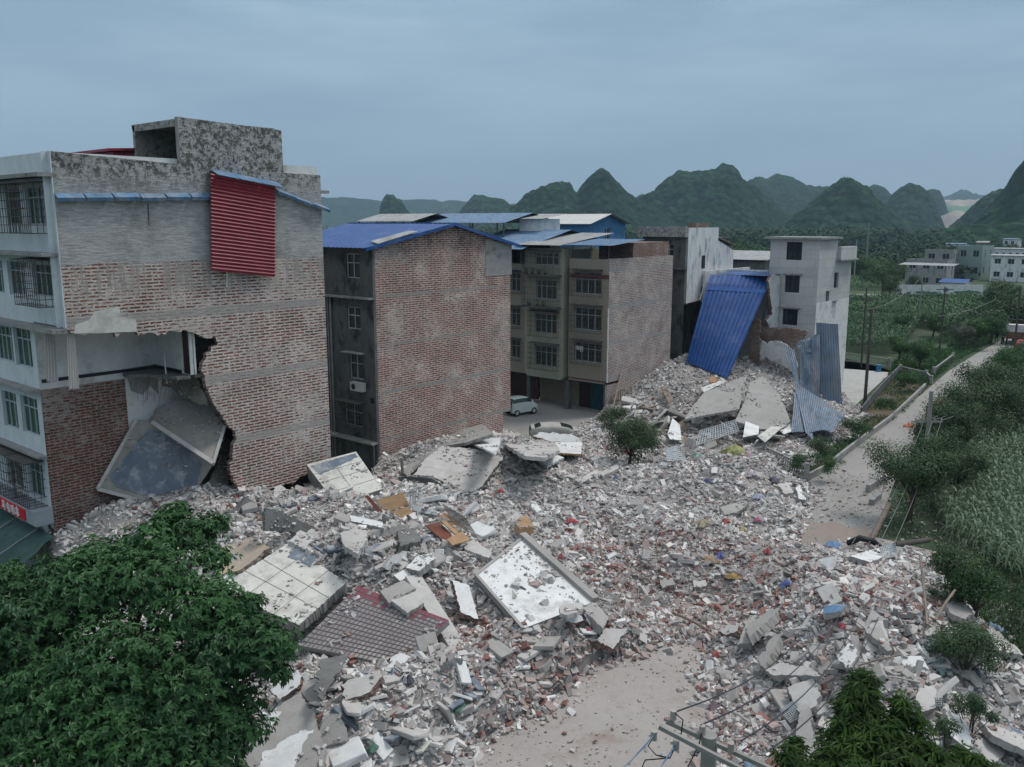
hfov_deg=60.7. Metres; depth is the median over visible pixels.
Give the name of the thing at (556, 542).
concrete slab
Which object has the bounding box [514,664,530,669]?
slab fragment
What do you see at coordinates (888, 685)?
concrete chunk
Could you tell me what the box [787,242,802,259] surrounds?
window
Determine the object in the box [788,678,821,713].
concrete slab
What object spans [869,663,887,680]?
slab fragment
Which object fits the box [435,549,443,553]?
slab fragment
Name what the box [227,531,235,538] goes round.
concrete chunk
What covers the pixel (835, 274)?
slit window
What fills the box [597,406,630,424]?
leafy bush
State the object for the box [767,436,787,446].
kerb wall
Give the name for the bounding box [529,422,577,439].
buried car
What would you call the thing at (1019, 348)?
roadside tree
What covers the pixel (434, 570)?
slab fragment
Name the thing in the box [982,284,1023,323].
field tree
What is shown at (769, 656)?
concrete slab
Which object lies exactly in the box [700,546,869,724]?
cable
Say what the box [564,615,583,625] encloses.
brick block
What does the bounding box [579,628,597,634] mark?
plaster plate
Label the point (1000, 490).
corn plant
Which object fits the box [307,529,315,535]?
plaster plate
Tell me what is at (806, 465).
balustrade
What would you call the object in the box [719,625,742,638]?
brick block
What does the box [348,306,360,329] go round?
window
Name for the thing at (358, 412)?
window
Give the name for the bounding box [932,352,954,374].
balustrade
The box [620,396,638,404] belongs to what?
slab fragment
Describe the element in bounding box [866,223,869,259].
utility pole
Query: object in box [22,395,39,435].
window
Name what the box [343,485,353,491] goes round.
plaster plate
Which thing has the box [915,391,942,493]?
utility pole
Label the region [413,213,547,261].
roof shelter
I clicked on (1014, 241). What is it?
village house
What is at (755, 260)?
house
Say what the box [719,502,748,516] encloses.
concrete slab
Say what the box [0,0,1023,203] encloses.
sky
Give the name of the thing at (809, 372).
standing metal sheet
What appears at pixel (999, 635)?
concrete slab
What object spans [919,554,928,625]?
stick
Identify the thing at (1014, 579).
weeds
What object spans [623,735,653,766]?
cable
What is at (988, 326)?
field tree
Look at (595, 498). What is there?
rubble
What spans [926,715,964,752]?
dusty bush
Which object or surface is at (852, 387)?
courtyard
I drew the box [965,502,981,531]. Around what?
corn plant
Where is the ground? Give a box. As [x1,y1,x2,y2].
[0,227,1023,729]
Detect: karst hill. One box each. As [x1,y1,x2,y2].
[321,197,514,226]
[378,194,416,222]
[458,194,512,228]
[504,168,678,228]
[638,163,790,231]
[747,173,829,216]
[780,177,926,232]
[869,184,891,204]
[886,183,944,230]
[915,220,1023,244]
[927,189,947,215]
[943,189,983,199]
[948,189,1002,227]
[972,161,1023,224]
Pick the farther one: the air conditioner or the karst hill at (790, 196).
the karst hill at (790, 196)
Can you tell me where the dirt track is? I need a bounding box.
[16,537,1023,766]
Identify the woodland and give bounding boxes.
[322,224,999,246]
[625,236,1023,279]
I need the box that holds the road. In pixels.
[808,338,1021,535]
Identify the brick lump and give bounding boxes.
[357,720,362,729]
[400,750,405,755]
[415,689,419,697]
[426,715,431,723]
[438,642,445,651]
[495,679,504,688]
[499,659,507,666]
[880,597,891,600]
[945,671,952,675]
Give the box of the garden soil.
[802,381,930,471]
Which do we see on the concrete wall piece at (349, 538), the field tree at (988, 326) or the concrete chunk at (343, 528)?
the concrete chunk at (343, 528)
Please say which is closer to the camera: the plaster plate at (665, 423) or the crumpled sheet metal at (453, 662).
the crumpled sheet metal at (453, 662)
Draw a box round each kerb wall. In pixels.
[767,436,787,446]
[809,383,925,479]
[860,365,900,413]
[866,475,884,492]
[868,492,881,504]
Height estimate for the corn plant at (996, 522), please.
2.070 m
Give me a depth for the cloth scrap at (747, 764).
27.07 m
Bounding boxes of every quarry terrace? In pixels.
[945,199,978,205]
[946,204,972,212]
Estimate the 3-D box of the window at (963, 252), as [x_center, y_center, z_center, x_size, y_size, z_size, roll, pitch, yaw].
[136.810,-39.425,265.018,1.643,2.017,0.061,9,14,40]
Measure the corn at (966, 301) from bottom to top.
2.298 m
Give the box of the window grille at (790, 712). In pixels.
[780,700,798,722]
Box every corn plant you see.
[933,477,952,505]
[935,487,953,516]
[936,495,954,523]
[937,488,953,519]
[937,501,956,533]
[940,509,959,535]
[940,510,957,539]
[942,500,965,531]
[942,512,964,544]
[944,486,965,522]
[946,478,964,509]
[946,507,968,542]
[947,492,967,525]
[948,502,970,533]
[951,505,974,548]
[954,489,977,521]
[954,503,974,527]
[958,495,978,518]
[958,515,979,550]
[959,513,976,539]
[962,494,978,519]
[963,509,983,540]
[964,487,980,512]
[964,512,983,548]
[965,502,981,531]
[969,526,987,551]
[970,522,983,550]
[971,499,992,524]
[971,507,990,538]
[972,506,991,527]
[973,529,995,559]
[974,482,993,510]
[975,502,995,530]
[976,512,998,543]
[976,526,996,553]
[977,475,991,494]
[977,489,994,512]
[980,485,997,511]
[981,494,1004,523]
[981,505,1003,532]
[981,520,1003,562]
[981,525,1002,558]
[982,513,1002,539]
[983,485,994,512]
[986,472,997,495]
[986,477,1000,501]
[986,531,1009,564]
[988,500,1002,536]
[988,527,1012,567]
[989,479,1004,502]
[990,487,1005,505]
[991,493,1006,519]
[991,516,1012,549]
[993,527,1014,554]
[993,537,1017,573]
[994,513,1013,541]
[995,479,1014,498]
[995,504,1019,540]
[995,524,1020,562]
[996,459,1007,477]
[996,467,1011,488]
[997,450,1010,479]
[997,476,1015,498]
[997,502,1018,539]
[997,535,1022,574]
[998,511,1021,544]
[998,542,1020,567]
[999,495,1014,525]
[1002,492,1017,515]
[1003,509,1021,548]
[1003,523,1020,552]
[1005,483,1022,513]
[1008,504,1023,532]
[1009,475,1022,503]
[1009,491,1021,517]
[1010,522,1023,549]
[1010,533,1023,571]
[1010,541,1023,567]
[1010,543,1023,573]
[1011,468,1023,490]
[1013,464,1023,489]
[1013,495,1023,518]
[1016,513,1023,530]
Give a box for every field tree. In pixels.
[729,235,769,250]
[851,255,877,274]
[854,255,913,293]
[882,274,902,293]
[889,334,913,360]
[890,311,912,330]
[906,274,924,284]
[907,339,935,368]
[924,310,949,336]
[962,315,1003,347]
[975,275,1023,308]
[975,305,1012,342]
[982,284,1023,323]
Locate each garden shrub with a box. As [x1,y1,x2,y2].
[789,452,812,469]
[806,434,836,456]
[811,454,845,474]
[839,413,873,437]
[873,394,898,411]
[894,369,923,387]
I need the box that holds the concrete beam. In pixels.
[404,575,464,650]
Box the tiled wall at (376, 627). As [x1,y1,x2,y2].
[299,586,449,662]
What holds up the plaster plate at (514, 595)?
on the white slab at (523, 600)
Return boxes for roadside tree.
[903,393,989,443]
[908,424,977,485]
[922,367,1023,445]
[931,445,993,507]
[948,356,1023,419]
[986,345,1023,391]
[991,379,1023,428]
[996,334,1023,362]
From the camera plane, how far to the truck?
123.34 m
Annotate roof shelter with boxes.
[358,213,447,222]
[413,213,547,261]
[898,262,964,275]
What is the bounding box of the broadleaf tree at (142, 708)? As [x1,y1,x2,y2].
[0,501,305,766]
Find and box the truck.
[1006,324,1023,342]
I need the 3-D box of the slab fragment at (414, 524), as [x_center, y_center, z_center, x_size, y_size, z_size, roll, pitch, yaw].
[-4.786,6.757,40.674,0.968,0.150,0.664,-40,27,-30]
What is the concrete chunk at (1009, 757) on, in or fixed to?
on the rubble
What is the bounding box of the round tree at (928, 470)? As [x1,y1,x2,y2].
[861,433,963,520]
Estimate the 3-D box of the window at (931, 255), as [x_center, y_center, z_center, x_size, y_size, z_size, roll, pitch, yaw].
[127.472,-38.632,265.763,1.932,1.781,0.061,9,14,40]
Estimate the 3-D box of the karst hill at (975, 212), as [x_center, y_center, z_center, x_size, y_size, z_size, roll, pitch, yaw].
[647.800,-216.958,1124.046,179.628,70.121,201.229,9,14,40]
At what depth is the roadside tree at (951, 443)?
56.73 m
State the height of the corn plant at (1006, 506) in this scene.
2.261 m
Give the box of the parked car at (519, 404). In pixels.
[506,395,537,415]
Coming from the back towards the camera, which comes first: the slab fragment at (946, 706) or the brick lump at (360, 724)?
the slab fragment at (946, 706)
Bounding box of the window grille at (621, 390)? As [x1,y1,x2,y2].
[614,387,625,399]
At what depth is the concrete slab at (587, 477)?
52.77 m
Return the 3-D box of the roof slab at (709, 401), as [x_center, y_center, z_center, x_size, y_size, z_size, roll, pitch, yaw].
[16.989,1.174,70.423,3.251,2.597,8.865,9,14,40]
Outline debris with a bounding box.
[105,375,1023,766]
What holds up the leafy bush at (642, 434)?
on the ground
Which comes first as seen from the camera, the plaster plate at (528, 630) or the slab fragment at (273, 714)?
the slab fragment at (273, 714)
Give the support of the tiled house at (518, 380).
on the ground
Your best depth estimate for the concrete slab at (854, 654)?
28.96 m
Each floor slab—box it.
[217,538,271,574]
[288,530,329,559]
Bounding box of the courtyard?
[841,359,889,403]
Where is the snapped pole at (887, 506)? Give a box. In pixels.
[869,502,891,538]
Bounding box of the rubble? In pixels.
[47,352,1023,766]
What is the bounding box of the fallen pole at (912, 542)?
[893,538,930,546]
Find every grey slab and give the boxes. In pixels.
[319,711,347,747]
[380,706,405,721]
[397,424,492,475]
[399,475,441,485]
[414,446,502,495]
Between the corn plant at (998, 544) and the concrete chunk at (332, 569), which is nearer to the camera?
the concrete chunk at (332, 569)
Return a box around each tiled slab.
[226,543,347,632]
[307,452,381,495]
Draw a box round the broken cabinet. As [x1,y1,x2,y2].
[365,493,412,517]
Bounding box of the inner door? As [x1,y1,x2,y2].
[182,330,189,373]
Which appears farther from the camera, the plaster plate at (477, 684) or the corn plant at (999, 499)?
the corn plant at (999, 499)
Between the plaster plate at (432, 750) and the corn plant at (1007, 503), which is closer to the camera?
the plaster plate at (432, 750)
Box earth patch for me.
[798,518,868,544]
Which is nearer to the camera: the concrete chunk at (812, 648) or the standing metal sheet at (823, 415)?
the concrete chunk at (812, 648)
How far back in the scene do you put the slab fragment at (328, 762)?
26.11 m
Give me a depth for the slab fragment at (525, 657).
32.20 m
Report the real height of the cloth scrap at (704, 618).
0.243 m
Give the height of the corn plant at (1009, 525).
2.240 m
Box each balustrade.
[762,443,809,481]
[845,351,890,367]
[899,364,933,383]
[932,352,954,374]
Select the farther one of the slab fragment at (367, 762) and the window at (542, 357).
the window at (542, 357)
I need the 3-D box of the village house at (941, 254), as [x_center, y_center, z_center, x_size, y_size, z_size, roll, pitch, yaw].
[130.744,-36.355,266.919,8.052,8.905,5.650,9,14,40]
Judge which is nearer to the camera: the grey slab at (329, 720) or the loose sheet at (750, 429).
the grey slab at (329, 720)
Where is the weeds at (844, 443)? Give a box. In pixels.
[800,424,872,470]
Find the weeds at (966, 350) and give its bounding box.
[895,328,999,370]
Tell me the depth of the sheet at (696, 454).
58.73 m
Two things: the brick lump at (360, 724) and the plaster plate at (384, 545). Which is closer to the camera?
the brick lump at (360, 724)
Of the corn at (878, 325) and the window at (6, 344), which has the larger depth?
the corn at (878, 325)
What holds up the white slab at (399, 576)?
on the rubble
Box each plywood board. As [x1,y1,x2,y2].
[425,523,451,539]
[440,513,458,529]
[441,520,457,534]
[446,531,469,545]
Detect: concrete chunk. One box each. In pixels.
[225,508,237,513]
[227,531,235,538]
[234,497,251,513]
[244,531,255,536]
[295,485,309,493]
[297,513,307,519]
[329,565,335,572]
[333,557,340,565]
[336,551,344,558]
[340,525,349,531]
[340,672,359,683]
[346,584,351,591]
[374,762,381,766]
[376,657,386,666]
[382,514,389,523]
[399,561,409,569]
[420,516,428,523]
[421,542,427,552]
[424,727,442,741]
[449,669,454,679]
[450,550,461,560]
[455,702,474,717]
[483,669,490,676]
[506,621,512,627]
[512,467,520,474]
[538,658,552,673]
[556,527,564,533]
[561,628,569,634]
[603,591,621,602]
[641,551,649,559]
[654,594,664,600]
[671,553,682,558]
[711,489,721,497]
[722,684,739,702]
[727,565,735,572]
[749,577,757,585]
[752,471,759,478]
[789,628,796,635]
[801,661,811,667]
[808,643,824,649]
[808,645,817,658]
[834,632,843,638]
[872,616,888,628]
[877,680,893,696]
[902,628,912,636]
[993,694,1005,706]
[1003,754,1014,761]
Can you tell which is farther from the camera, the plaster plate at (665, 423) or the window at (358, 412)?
the plaster plate at (665, 423)
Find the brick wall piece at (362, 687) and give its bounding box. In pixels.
[340,670,384,700]
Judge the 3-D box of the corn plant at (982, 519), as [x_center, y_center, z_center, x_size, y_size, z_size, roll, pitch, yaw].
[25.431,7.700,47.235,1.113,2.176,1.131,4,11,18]
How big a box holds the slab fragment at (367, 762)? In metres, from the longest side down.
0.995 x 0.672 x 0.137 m
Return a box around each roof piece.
[502,429,524,437]
[505,440,559,461]
[533,432,581,441]
[536,455,563,467]
[555,442,582,455]
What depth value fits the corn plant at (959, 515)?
47.49 m
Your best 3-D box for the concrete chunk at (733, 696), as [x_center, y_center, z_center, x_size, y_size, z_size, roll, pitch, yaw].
[7.846,11.320,31.398,0.727,0.282,0.817,-33,21,25]
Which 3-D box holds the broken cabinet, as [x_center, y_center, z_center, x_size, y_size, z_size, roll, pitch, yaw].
[-5.837,5.827,41.468,1.879,1.170,1.644,9,14,40]
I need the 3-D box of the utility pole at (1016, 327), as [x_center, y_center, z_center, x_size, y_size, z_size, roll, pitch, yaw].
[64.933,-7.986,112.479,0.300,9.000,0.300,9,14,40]
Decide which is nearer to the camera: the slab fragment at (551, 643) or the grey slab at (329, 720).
the grey slab at (329, 720)
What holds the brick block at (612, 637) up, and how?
on the rubble
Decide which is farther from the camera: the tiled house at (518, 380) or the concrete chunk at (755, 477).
the tiled house at (518, 380)
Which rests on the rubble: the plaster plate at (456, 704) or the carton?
the carton
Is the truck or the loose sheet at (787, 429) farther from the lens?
the truck
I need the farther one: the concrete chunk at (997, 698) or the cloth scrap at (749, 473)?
the cloth scrap at (749, 473)
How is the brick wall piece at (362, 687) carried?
on the rubble
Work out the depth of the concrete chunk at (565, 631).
34.18 m
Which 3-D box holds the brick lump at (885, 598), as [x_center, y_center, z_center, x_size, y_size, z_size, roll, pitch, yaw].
[14.079,8.105,32.952,0.376,0.122,0.168,4,-4,-6]
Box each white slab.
[350,515,383,532]
[381,550,407,569]
[393,569,411,581]
[406,553,435,576]
[410,504,438,515]
[451,580,477,623]
[475,532,598,629]
[530,501,541,514]
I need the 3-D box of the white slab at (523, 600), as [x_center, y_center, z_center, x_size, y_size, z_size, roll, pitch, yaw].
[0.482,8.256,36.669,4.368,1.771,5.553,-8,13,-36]
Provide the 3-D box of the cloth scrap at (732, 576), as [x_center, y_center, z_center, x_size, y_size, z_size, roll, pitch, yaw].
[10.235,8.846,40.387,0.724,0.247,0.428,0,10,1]
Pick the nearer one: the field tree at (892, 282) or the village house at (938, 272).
the field tree at (892, 282)
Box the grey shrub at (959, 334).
[949,325,978,346]
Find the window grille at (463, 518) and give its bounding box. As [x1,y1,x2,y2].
[443,504,474,532]
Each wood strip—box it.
[709,417,717,426]
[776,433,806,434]
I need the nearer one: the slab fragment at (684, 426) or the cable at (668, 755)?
the cable at (668, 755)
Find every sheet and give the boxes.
[210,169,283,286]
[472,432,500,455]
[667,418,680,440]
[692,452,704,458]
[701,379,725,391]
[743,421,758,437]
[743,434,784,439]
[757,425,786,441]
[779,423,791,434]
[783,344,799,385]
[791,383,844,432]
[795,388,813,438]
[796,332,820,352]
[800,335,819,396]
[816,323,841,403]
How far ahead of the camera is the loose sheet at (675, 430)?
66.25 m
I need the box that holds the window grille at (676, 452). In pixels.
[666,446,685,460]
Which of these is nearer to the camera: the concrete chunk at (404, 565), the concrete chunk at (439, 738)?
the concrete chunk at (439, 738)
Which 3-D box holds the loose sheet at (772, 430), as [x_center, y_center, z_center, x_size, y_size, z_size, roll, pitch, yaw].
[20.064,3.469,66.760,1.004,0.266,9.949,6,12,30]
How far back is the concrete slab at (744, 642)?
33.55 m
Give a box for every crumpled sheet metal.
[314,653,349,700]
[442,657,462,671]
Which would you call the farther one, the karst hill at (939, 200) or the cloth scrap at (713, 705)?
the karst hill at (939, 200)
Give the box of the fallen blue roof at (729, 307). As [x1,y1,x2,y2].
[686,272,768,377]
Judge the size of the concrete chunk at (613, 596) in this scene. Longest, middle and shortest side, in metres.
0.859 x 0.394 x 0.266 m
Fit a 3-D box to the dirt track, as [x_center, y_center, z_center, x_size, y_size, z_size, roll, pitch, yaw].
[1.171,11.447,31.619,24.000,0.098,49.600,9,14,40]
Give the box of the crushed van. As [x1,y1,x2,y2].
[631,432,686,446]
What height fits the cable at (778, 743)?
9.127 m
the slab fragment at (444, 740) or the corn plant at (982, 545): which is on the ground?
the corn plant at (982, 545)
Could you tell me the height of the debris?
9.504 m
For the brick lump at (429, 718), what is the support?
on the rubble
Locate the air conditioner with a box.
[350,381,365,392]
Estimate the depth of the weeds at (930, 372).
100.03 m
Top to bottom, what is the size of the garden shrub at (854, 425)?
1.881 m
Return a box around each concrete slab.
[380,580,415,606]
[391,590,423,616]
[546,539,565,548]
[574,470,598,486]
[600,464,618,479]
[660,578,675,588]
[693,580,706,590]
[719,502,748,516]
[737,625,752,648]
[745,608,781,645]
[758,633,782,674]
[765,663,822,683]
[776,483,793,497]
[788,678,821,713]
[794,485,805,502]
[796,706,817,759]
[800,576,816,590]
[823,604,847,619]
[825,567,833,575]
[836,643,859,671]
[850,550,884,565]
[861,620,889,653]
[865,625,891,655]
[914,685,936,714]
[940,709,973,751]
[972,737,1005,764]
[977,720,1023,756]
[988,631,1008,649]
[988,637,1022,659]
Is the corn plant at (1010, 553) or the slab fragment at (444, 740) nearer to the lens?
the slab fragment at (444, 740)
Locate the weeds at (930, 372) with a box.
[887,359,949,384]
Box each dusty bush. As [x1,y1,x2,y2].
[923,614,1017,677]
[925,534,1006,604]
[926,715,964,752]
[945,564,1011,617]
[948,691,1002,734]
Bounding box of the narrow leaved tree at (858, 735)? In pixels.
[764,666,1005,766]
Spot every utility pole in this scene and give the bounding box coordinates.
[642,709,771,766]
[858,287,872,367]
[863,308,872,403]
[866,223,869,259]
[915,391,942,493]
[918,275,922,325]
[936,287,953,356]
[1013,286,1021,348]
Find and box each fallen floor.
[96,419,212,499]
[151,399,225,465]
[162,377,209,405]
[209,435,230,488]
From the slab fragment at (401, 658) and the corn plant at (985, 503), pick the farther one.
the corn plant at (985, 503)
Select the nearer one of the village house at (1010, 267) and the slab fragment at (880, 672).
the slab fragment at (880, 672)
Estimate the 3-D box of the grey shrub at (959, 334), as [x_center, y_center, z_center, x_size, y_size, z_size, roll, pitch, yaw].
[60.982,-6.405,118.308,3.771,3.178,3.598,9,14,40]
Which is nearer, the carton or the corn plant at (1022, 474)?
the corn plant at (1022, 474)
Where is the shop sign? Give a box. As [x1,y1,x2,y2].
[0,483,53,526]
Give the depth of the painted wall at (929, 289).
208.38 m
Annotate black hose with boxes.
[846,535,881,546]
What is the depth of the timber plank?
74.76 m
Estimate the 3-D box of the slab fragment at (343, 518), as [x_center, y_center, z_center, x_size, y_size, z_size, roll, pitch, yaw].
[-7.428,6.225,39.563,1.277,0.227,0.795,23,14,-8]
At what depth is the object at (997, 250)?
359.37 m
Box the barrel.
[876,364,881,371]
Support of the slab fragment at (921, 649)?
on the rubble
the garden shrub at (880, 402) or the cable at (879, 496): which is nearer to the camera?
the cable at (879, 496)
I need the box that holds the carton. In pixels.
[709,376,716,383]
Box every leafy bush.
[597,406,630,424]
[598,412,665,463]
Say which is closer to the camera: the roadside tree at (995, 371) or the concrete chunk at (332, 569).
the concrete chunk at (332, 569)
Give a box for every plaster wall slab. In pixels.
[233,693,326,766]
[270,670,303,702]
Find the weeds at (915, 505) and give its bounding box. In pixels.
[890,343,1020,537]
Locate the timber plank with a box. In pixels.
[661,385,672,403]
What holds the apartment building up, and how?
on the ground
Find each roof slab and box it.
[684,375,746,420]
[735,376,789,430]
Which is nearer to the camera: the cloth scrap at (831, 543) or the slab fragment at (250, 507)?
the slab fragment at (250, 507)
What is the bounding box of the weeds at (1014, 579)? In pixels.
[936,551,1023,658]
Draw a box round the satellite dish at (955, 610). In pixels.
[938,583,971,623]
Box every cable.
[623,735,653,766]
[660,745,675,766]
[677,545,851,711]
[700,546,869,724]
[740,547,882,741]
[769,551,899,750]
[847,421,916,550]
[864,421,923,551]
[876,421,932,548]
[892,422,940,546]
[941,280,1023,315]
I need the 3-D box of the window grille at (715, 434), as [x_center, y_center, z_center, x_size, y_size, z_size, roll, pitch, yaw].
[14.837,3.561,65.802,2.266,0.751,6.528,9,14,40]
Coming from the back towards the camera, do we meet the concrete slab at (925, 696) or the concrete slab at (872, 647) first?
the concrete slab at (872, 647)
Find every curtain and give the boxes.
[44,333,57,382]
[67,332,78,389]
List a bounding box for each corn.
[846,307,920,348]
[848,297,968,329]
[849,291,988,315]
[850,274,900,288]
[961,417,1023,480]
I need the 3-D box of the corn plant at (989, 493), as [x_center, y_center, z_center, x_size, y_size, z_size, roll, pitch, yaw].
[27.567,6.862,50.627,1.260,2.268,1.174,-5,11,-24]
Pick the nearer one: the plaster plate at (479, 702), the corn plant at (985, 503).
the plaster plate at (479, 702)
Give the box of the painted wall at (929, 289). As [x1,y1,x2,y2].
[897,285,982,294]
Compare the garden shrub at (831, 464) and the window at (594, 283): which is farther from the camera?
the window at (594, 283)
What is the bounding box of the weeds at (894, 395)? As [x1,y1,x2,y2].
[859,378,929,426]
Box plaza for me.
[503,395,601,439]
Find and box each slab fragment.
[239,496,257,514]
[266,711,281,727]
[284,679,318,700]
[302,684,327,706]
[303,483,313,488]
[326,681,342,691]
[326,746,334,766]
[329,735,367,766]
[334,512,349,525]
[353,702,375,718]
[360,754,371,766]
[367,732,392,759]
[383,674,402,685]
[385,744,408,766]
[387,653,409,666]
[388,725,428,740]
[408,521,420,528]
[410,494,447,502]
[415,631,439,651]
[427,518,449,524]
[429,504,452,510]
[431,552,446,567]
[431,568,439,572]
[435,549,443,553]
[436,701,455,729]
[438,502,450,506]
[440,734,447,743]
[441,523,466,534]
[443,738,457,752]
[444,645,452,652]
[452,692,471,700]
[456,661,471,684]
[462,501,477,515]
[467,521,496,539]
[487,637,512,659]
[489,690,502,700]
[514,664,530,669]
[517,645,540,661]
[522,636,539,644]
[533,636,560,649]
[553,619,566,628]
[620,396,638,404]
[633,410,642,416]
[641,406,652,413]
[648,411,658,418]
[656,409,667,420]
[664,408,691,421]
[667,422,688,431]
[686,438,695,450]
[691,418,707,426]
[742,618,755,625]
[768,689,796,712]
[787,404,793,412]
[813,700,829,717]
[816,583,842,605]
[817,660,831,674]
[820,557,836,568]
[820,580,846,586]
[832,663,858,669]
[833,640,845,650]
[865,609,881,625]
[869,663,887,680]
[884,668,899,676]
[893,656,929,672]
[893,665,903,672]
[901,668,919,678]
[904,664,913,671]
[912,586,922,593]
[915,634,929,659]
[929,663,950,668]
[933,739,942,746]
[936,676,958,700]
[939,703,948,709]
[970,653,994,673]
[981,703,993,712]
[1005,682,1022,706]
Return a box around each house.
[322,223,521,471]
[492,229,598,398]
[517,214,563,391]
[519,233,612,408]
[548,214,629,247]
[564,239,672,409]
[636,223,734,359]
[702,267,807,370]
[733,250,769,355]
[764,236,858,384]
[904,258,954,284]
[924,249,958,278]
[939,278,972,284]
[946,243,968,248]
[956,245,993,279]
[976,241,991,244]
[989,254,1023,281]
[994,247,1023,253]
[1003,238,1021,246]
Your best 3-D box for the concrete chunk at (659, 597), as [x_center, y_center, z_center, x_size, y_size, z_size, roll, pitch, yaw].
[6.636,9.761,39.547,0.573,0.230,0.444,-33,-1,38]
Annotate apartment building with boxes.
[0,117,330,568]
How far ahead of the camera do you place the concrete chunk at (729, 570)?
40.97 m
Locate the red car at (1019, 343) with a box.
[1016,340,1023,346]
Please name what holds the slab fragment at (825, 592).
on the rubble
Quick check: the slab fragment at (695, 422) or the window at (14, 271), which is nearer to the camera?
the window at (14, 271)
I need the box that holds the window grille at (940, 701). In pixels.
[935,697,942,706]
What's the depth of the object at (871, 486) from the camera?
56.53 m
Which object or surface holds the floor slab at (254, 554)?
on the rubble
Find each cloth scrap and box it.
[365,742,378,754]
[407,674,413,683]
[453,701,469,712]
[558,553,563,559]
[566,518,577,522]
[690,519,710,528]
[701,615,708,620]
[702,555,723,563]
[705,700,722,713]
[711,650,719,656]
[716,552,723,558]
[722,518,731,523]
[726,573,741,579]
[737,483,745,489]
[738,526,747,532]
[743,761,755,766]
[745,471,757,476]
[751,493,764,498]
[769,476,778,481]
[779,579,791,586]
[824,540,841,548]
[837,622,845,629]
[848,559,856,564]
[923,639,944,649]
[926,656,947,675]
[949,663,988,687]
[971,668,981,677]
[986,622,1007,633]
[1005,726,1023,734]
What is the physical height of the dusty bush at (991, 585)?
3.358 m
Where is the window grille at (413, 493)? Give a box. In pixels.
[410,486,418,501]
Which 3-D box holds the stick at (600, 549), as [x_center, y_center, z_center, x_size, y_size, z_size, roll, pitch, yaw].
[4.287,8.034,42.259,0.076,0.573,1.363,0,10,-2]
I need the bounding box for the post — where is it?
[400,457,403,475]
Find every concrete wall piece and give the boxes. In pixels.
[262,508,318,532]
[340,522,367,558]
[368,523,410,539]
[395,528,420,553]
[464,540,491,562]
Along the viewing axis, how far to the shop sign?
40.59 m
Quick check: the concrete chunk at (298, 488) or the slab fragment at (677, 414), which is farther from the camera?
the slab fragment at (677, 414)
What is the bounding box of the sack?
[720,444,745,455]
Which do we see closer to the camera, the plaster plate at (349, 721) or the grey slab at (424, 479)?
the plaster plate at (349, 721)
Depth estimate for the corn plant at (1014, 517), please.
45.48 m
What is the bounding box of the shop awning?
[0,508,53,569]
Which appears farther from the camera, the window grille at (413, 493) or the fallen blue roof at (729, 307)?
the fallen blue roof at (729, 307)
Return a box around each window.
[0,260,4,292]
[0,325,13,361]
[4,390,18,428]
[7,188,21,224]
[9,261,25,295]
[10,460,22,487]
[15,327,32,367]
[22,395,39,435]
[27,186,46,224]
[30,463,44,498]
[34,263,53,296]
[346,402,361,426]
[347,253,359,277]
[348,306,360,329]
[350,354,362,379]
[510,273,519,290]
[510,307,519,325]
[510,340,519,357]
[536,253,558,264]
[536,313,555,333]
[537,280,556,299]
[537,345,555,366]
[575,272,600,294]
[575,307,600,330]
[575,342,600,362]
[605,229,608,238]
[668,244,673,254]
[701,255,704,268]
[783,309,797,324]
[785,275,799,292]
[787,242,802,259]
[834,272,836,287]
[923,277,928,282]
[928,253,934,258]
[942,254,948,258]
[960,250,966,256]
[973,250,978,256]
[993,271,999,276]
[994,259,1000,263]
[1006,272,1012,276]
[1008,259,1014,263]
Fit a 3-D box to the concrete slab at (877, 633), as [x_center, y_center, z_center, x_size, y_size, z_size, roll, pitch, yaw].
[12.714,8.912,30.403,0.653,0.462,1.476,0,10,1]
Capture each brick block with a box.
[559,603,583,618]
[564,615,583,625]
[582,603,608,634]
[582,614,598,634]
[591,628,626,652]
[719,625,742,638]
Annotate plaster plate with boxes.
[232,517,253,525]
[280,504,294,508]
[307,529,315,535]
[308,494,325,501]
[308,700,327,705]
[314,546,330,556]
[326,544,340,552]
[330,705,360,731]
[342,699,364,716]
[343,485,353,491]
[364,544,380,555]
[371,542,390,551]
[383,734,402,741]
[390,653,399,662]
[402,556,411,562]
[415,740,431,754]
[420,536,430,542]
[422,729,437,753]
[429,742,443,748]
[445,698,464,709]
[462,691,477,699]
[470,675,483,691]
[474,699,483,710]
[512,590,516,598]
[516,659,523,665]
[517,628,532,632]
[525,615,541,635]
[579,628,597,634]
[622,405,635,409]
[658,416,669,428]
[703,441,716,449]
[720,415,735,420]
[727,412,736,419]
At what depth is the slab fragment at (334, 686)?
28.71 m
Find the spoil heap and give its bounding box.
[941,211,964,227]
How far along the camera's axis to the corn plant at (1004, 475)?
53.78 m
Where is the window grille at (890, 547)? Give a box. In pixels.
[879,542,897,558]
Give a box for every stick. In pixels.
[598,539,602,560]
[611,373,621,414]
[619,569,631,590]
[672,611,710,631]
[726,709,750,723]
[844,654,900,670]
[871,674,919,682]
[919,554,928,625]
[934,589,955,620]
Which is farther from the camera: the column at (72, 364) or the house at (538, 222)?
the house at (538, 222)
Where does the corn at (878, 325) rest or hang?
on the ground
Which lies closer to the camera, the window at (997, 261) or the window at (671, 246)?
the window at (671, 246)
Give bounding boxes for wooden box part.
[514,514,533,535]
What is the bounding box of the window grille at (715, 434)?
[696,420,738,444]

